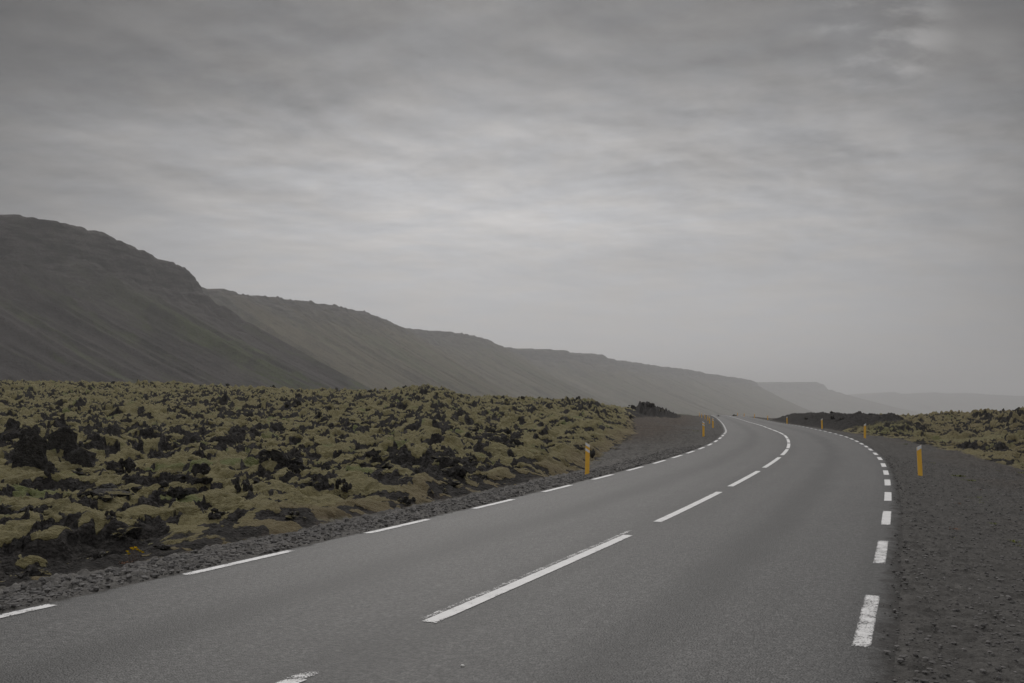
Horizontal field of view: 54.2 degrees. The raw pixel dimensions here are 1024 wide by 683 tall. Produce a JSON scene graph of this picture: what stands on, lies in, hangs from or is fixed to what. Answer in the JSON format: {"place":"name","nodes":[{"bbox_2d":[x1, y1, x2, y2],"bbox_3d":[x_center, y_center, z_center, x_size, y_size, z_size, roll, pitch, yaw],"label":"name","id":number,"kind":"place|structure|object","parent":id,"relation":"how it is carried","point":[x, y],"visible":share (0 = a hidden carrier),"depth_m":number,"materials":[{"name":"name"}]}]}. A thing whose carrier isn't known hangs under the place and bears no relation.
{"place":"outdoors","nodes":[
{"label":"outdoors","id":0,"kind":"place"},
{"bbox_2d":[0,214,369,390],"bbox_3d":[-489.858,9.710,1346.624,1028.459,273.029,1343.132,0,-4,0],"label":"hillside","id":1,"kind":"structure","parent":0,"point":[78,303],"depth_m":964.72,"materials":[{"name":"grey stone"}]},
{"bbox_2d":[0,379,680,586],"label":"lava field","id":2,"kind":"structure","parent":0,"point":[59,527],"depth_m":33.77,"materials":[{"name":"green plant"}]},
{"bbox_2d":[0,418,28,440],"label":"lava rock","id":3,"kind":"object","parent":2,"relation":"on","point":[13,430],"visible":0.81,"depth_m":38.95,"materials":[{"name":"grey stone"}]},
{"bbox_2d":[20,504,33,512],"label":"lava rock","id":4,"kind":"object","parent":2,"relation":"on","point":[25,508],"visible":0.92,"depth_m":18.04,"materials":[{"name":"grey stone"}]},
{"bbox_2d":[12,430,46,470],"bbox_3d":[-13.798,3.320,28.763,1.158,1.520,0.224,-1,-4,9],"label":"lava rock","id":5,"kind":"object","parent":2,"relation":"on","point":[30,449],"visible":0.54,"depth_m":28.70,"materials":[{"name":"black stone"}]},
{"bbox_2d":[16,567,53,577],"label":"lava rock","id":6,"kind":"object","parent":2,"relation":"on","point":[37,571],"visible":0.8,"depth_m":13.35,"materials":[{"name":"black stone"}]},
{"bbox_2d":[44,461,53,476],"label":"lava rock","id":7,"kind":"object","parent":2,"relation":"on","point":[49,467],"visible":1,"depth_m":24.39,"materials":[{"name":"grey stone"}]},
{"bbox_2d":[47,427,77,453],"bbox_3d":[-14.588,3.352,32.600,1.100,1.160,0.214,0,-4,-3],"label":"lava rock","id":8,"kind":"object","parent":2,"relation":"on","point":[63,438],"visible":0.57,"depth_m":32.53,"materials":[{"name":"black stone"}]},
{"bbox_2d":[71,468,88,474],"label":"lava rock","id":9,"kind":"object","parent":2,"relation":"on","point":[78,471],"visible":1,"depth_m":25.23,"materials":[{"name":"grey stone"}]},
{"bbox_2d":[66,447,94,466],"bbox_3d":[-12.557,3.508,29.212,1.394,0.859,0.274,-2,-4,29],"label":"lava rock","id":10,"kind":"object","parent":2,"relation":"on","point":[79,456],"visible":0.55,"depth_m":29.10,"materials":[{"name":"grey stone"}]},
{"bbox_2d":[92,551,108,558],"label":"lava rock","id":11,"kind":"object","parent":2,"relation":"on","point":[101,554],"visible":0.97,"depth_m":14.46,"materials":[{"name":"grey stone"}]},
{"bbox_2d":[96,492,116,501],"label":"lava rock","id":12,"kind":"object","parent":2,"relation":"on","point":[105,496],"visible":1,"depth_m":19.65,"materials":[{"name":"grey stone"}]},
{"bbox_2d":[76,483,142,496],"bbox_3d":[-8.296,3.111,20.566,1.331,0.371,0.730,1,-2,-12],"label":"lava rock","id":13,"kind":"object","parent":2,"relation":"on","point":[120,490],"visible":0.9,"depth_m":20.52,"materials":[{"name":"grey stone"}]},
{"bbox_2d":[105,510,115,519],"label":"lava rock","id":14,"kind":"object","parent":2,"relation":"on","point":[111,514],"visible":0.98,"depth_m":17.12,"materials":[{"name":"black stone"}]},
{"bbox_2d":[106,457,134,474],"bbox_3d":[-10.477,3.440,26.715,0.911,0.680,0.676,-1,-2,20],"label":"lava rock","id":15,"kind":"object","parent":2,"relation":"on","point":[127,466],"visible":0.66,"depth_m":26.77,"materials":[{"name":"black stone"}]},
{"bbox_2d":[113,527,140,538],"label":"lava rock","id":16,"kind":"object","parent":2,"relation":"on","point":[134,532],"visible":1,"depth_m":16.75,"materials":[{"name":"black stone"}]},
{"bbox_2d":[126,546,143,560],"bbox_3d":[-5.403,3.049,14.324,0.261,0.238,0.130,0,-4,0],"label":"yellow flower clump","id":17,"kind":"object","parent":2,"relation":"on","point":[131,548],"visible":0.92,"depth_m":14.32,"materials":[{"name":"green plant"}]},
{"bbox_2d":[153,543,170,549],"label":"lava rock","id":18,"kind":"object","parent":2,"relation":"on","point":[162,546],"visible":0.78,"depth_m":15.41,"materials":[{"name":"grey stone"}]},
{"bbox_2d":[154,480,188,499],"bbox_3d":[-7.293,3.249,21.393,0.713,0.584,0.337,1,-4,-19],"label":"lava rock","id":19,"kind":"object","parent":2,"relation":"on","point":[177,491],"visible":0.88,"depth_m":21.37,"materials":[{"name":"black stone"}]},
{"bbox_2d":[177,462,211,484],"bbox_3d":[-7.529,3.182,23.696,0.812,0.627,0.590,1,-4,-17],"label":"lava rock","id":20,"kind":"object","parent":2,"relation":"on","point":[203,469],"visible":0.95,"depth_m":23.66,"materials":[{"name":"black stone"}]},
{"bbox_2d":[208,508,229,519],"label":"lava rock","id":21,"kind":"object","parent":2,"relation":"on","point":[216,514],"visible":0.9,"depth_m":17.84,"materials":[{"name":"black stone"}]},
{"bbox_2d":[235,479,252,492],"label":"lava rock","id":22,"kind":"object","parent":2,"relation":"on","point":[247,486],"visible":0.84,"depth_m":23.00,"materials":[{"name":"black stone"}]},
{"bbox_2d":[252,477,262,481],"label":"lava rock","id":23,"kind":"object","parent":2,"relation":"on","point":[255,479],"visible":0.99,"depth_m":24.55,"materials":[{"name":"grey stone"}]},
{"bbox_2d":[259,448,286,467],"bbox_3d":[-6.462,3.233,27.099,0.763,0.700,0.416,-1,-4,18],"label":"lava rock","id":24,"kind":"object","parent":2,"relation":"on","point":[278,456],"visible":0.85,"depth_m":26.94,"materials":[{"name":"black stone"}]},
{"bbox_2d":[283,455,303,466],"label":"lava rock","id":25,"kind":"object","parent":2,"relation":"on","point":[297,460],"visible":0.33,"depth_m":28.19,"materials":[{"name":"grey stone"}]},
{"bbox_2d":[287,463,304,473],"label":"lava rock","id":26,"kind":"object","parent":2,"relation":"on","point":[294,468],"visible":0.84,"depth_m":25.29,"materials":[{"name":"black stone"}]},
{"bbox_2d":[284,400,307,407],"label":"lava rock","id":27,"kind":"object","parent":2,"relation":"on","point":[296,403],"visible":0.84,"depth_m":70.46,"materials":[{"name":"black stone"}]},
{"bbox_2d":[286,511,307,518],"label":"lava rock","id":28,"kind":"object","parent":2,"relation":"on","point":[290,513],"visible":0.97,"depth_m":17.90,"materials":[{"name":"black stone"}]},
{"bbox_2d":[306,474,325,489],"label":"lava rock","id":29,"kind":"object","parent":2,"relation":"on","point":[315,481],"visible":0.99,"depth_m":22.89,"materials":[{"name":"black stone"}]},
{"bbox_2d":[335,478,351,491],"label":"lava rock","id":30,"kind":"object","parent":2,"relation":"on","point":[346,487],"visible":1,"depth_m":22.62,"materials":[{"name":"black stone"}]},
{"bbox_2d":[365,448,381,458],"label":"lava rock","id":31,"kind":"object","parent":2,"relation":"on","point":[372,452],"visible":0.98,"depth_m":31.25,"materials":[{"name":"grey stone"}]},
{"bbox_2d":[382,462,393,468],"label":"lava rock","id":32,"kind":"object","parent":2,"relation":"on","point":[386,465],"visible":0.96,"depth_m":25.91,"materials":[{"name":"grey stone"}]},
{"bbox_2d":[398,496,415,503],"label":"lava rock","id":33,"kind":"object","parent":2,"relation":"on","point":[406,499],"visible":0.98,"depth_m":21.84,"materials":[{"name":"black stone"}]},
{"bbox_2d":[430,453,460,465],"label":"lava rock","id":34,"kind":"object","parent":2,"relation":"on","point":[451,461],"visible":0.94,"depth_m":30.20,"materials":[{"name":"grey stone"}]},
{"bbox_2d":[444,478,460,485],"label":"lava rock","id":35,"kind":"object","parent":2,"relation":"on","point":[452,482],"visible":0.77,"depth_m":25.08,"materials":[{"name":"grey stone"}]},
{"bbox_2d":[440,463,468,478],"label":"lava rock","id":36,"kind":"object","parent":2,"relation":"on","point":[461,472],"visible":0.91,"depth_m":27.38,"materials":[{"name":"black stone"}]},
{"bbox_2d":[468,427,479,431],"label":"lava rock","id":37,"kind":"object","parent":2,"relation":"on","point":[474,429],"visible":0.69,"depth_m":47.24,"materials":[{"name":"grey stone"}]},
{"bbox_2d":[488,427,496,432],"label":"lava rock","id":38,"kind":"object","parent":2,"relation":"on","point":[493,430],"visible":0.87,"depth_m":48.22,"materials":[{"name":"grey stone"}]},
{"bbox_2d":[501,438,520,447],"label":"lava rock","id":39,"kind":"object","parent":2,"relation":"on","point":[517,442],"visible":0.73,"depth_m":37.48,"materials":[{"name":"grey stone"}]},
{"bbox_2d":[575,444,583,450],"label":"lava rock","id":40,"kind":"object","parent":2,"relation":"on","point":[578,447],"visible":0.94,"depth_m":41.27,"materials":[{"name":"grey stone"}]},
{"bbox_2d":[584,448,594,457],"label":"lava rock","id":41,"kind":"object","parent":2,"relation":"on","point":[592,453],"visible":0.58,"depth_m":40.89,"materials":[{"name":"black stone"}]},
{"bbox_2d":[202,287,517,397],"bbox_3d":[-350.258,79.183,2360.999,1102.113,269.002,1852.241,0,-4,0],"label":"hillside","id":42,"kind":"structure","parent":0,"point":[367,349],"depth_m":1866.17,"materials":[{"name":"grey stone"}]},
{"bbox_2d":[0,414,722,612],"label":"gravel shoulder","id":43,"kind":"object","parent":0,"point":[655,435],"visible":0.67,"depth_m":20.18},
{"bbox_2d":[0,445,702,610],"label":"gravel","id":44,"kind":"structure","parent":43,"relation":"on","point":[184,557],"depth_m":14.43,"materials":[{"name":"grey gravel"}]},
{"bbox_2d":[585,443,589,474],"bbox_3d":[2.211,3.561,29.345,0.128,1.192,0.064,1,-4,12],"label":"marker post","id":45,"kind":"object","parent":43,"relation":"on","point":[587,457],"visible":0.76,"depth_m":29.33,"materials":[{"name":"plastic"}]},
{"bbox_2d":[702,421,704,436],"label":"marker post","id":46,"kind":"object","parent":43,"relation":"on","point":[703,428],"visible":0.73,"depth_m":59.78,"materials":[{"name":"plastic"}]},
{"bbox_2d":[0,415,903,682],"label":"road","id":47,"kind":"structure","parent":0,"point":[742,549],"depth_m":10.22,"materials":[{"name":"grey asphalt"}]},
{"bbox_2d":[3,436,955,682],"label":"gravel","id":48,"kind":"structure","parent":0,"point":[897,592],"depth_m":12.76,"materials":[{"name":"stone"}]},
{"bbox_2d":[406,328,610,404],"bbox_3d":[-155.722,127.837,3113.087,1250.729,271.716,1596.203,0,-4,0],"label":"hillside","id":49,"kind":"structure","parent":0,"point":[512,372],"depth_m":2732.78,"materials":[{"name":"grey stone"}]},
{"bbox_2d":[0,0,1023,395],"label":"sky","id":50,"kind":"structure","parent":0,"point":[830,193],"materials":[{"name":"grey"}]},
{"bbox_2d":[504,347,812,417],"bbox_3d":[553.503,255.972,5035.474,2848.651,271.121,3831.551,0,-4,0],"label":"hillside","id":51,"kind":"structure","parent":0,"point":[621,383],"depth_m":3969.91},
{"bbox_2d":[756,382,925,414],"bbox_3d":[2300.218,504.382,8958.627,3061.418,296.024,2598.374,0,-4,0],"label":"hillside","id":52,"kind":"structure","parent":0,"point":[816,397],"depth_m":8691.00,"materials":[{"name":"grey"}]},
{"bbox_2d":[746,416,1023,682],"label":"gravel shoulder","id":53,"kind":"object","parent":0,"point":[900,449],"visible":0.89,"depth_m":13.14},
{"bbox_2d":[917,445,922,475],"bbox_3d":[12.291,3.713,30.141,0.128,1.186,0.064,-2,-4,12],"label":"marker post","id":54,"kind":"object","parent":53,"relation":"on","point":[919,460],"visible":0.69,"depth_m":30.13,"materials":[{"name":"plastic"}]},
{"bbox_2d":[883,456,1023,682],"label":"gravel","id":55,"kind":"structure","parent":53,"relation":"on","point":[901,659],"depth_m":12.95,"materials":[{"name":"grey gravel"}]},
{"bbox_2d":[772,406,1023,469],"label":"lava field","id":56,"kind":"structure","parent":0,"point":[995,437],"depth_m":89.27,"materials":[{"name":"green plant"}]},
{"bbox_2d":[850,392,1023,412],"bbox_3d":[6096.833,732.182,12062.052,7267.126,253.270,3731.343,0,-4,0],"label":"hillside","id":57,"kind":"structure","parent":0,"point":[935,401],"depth_m":11723.84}
]}

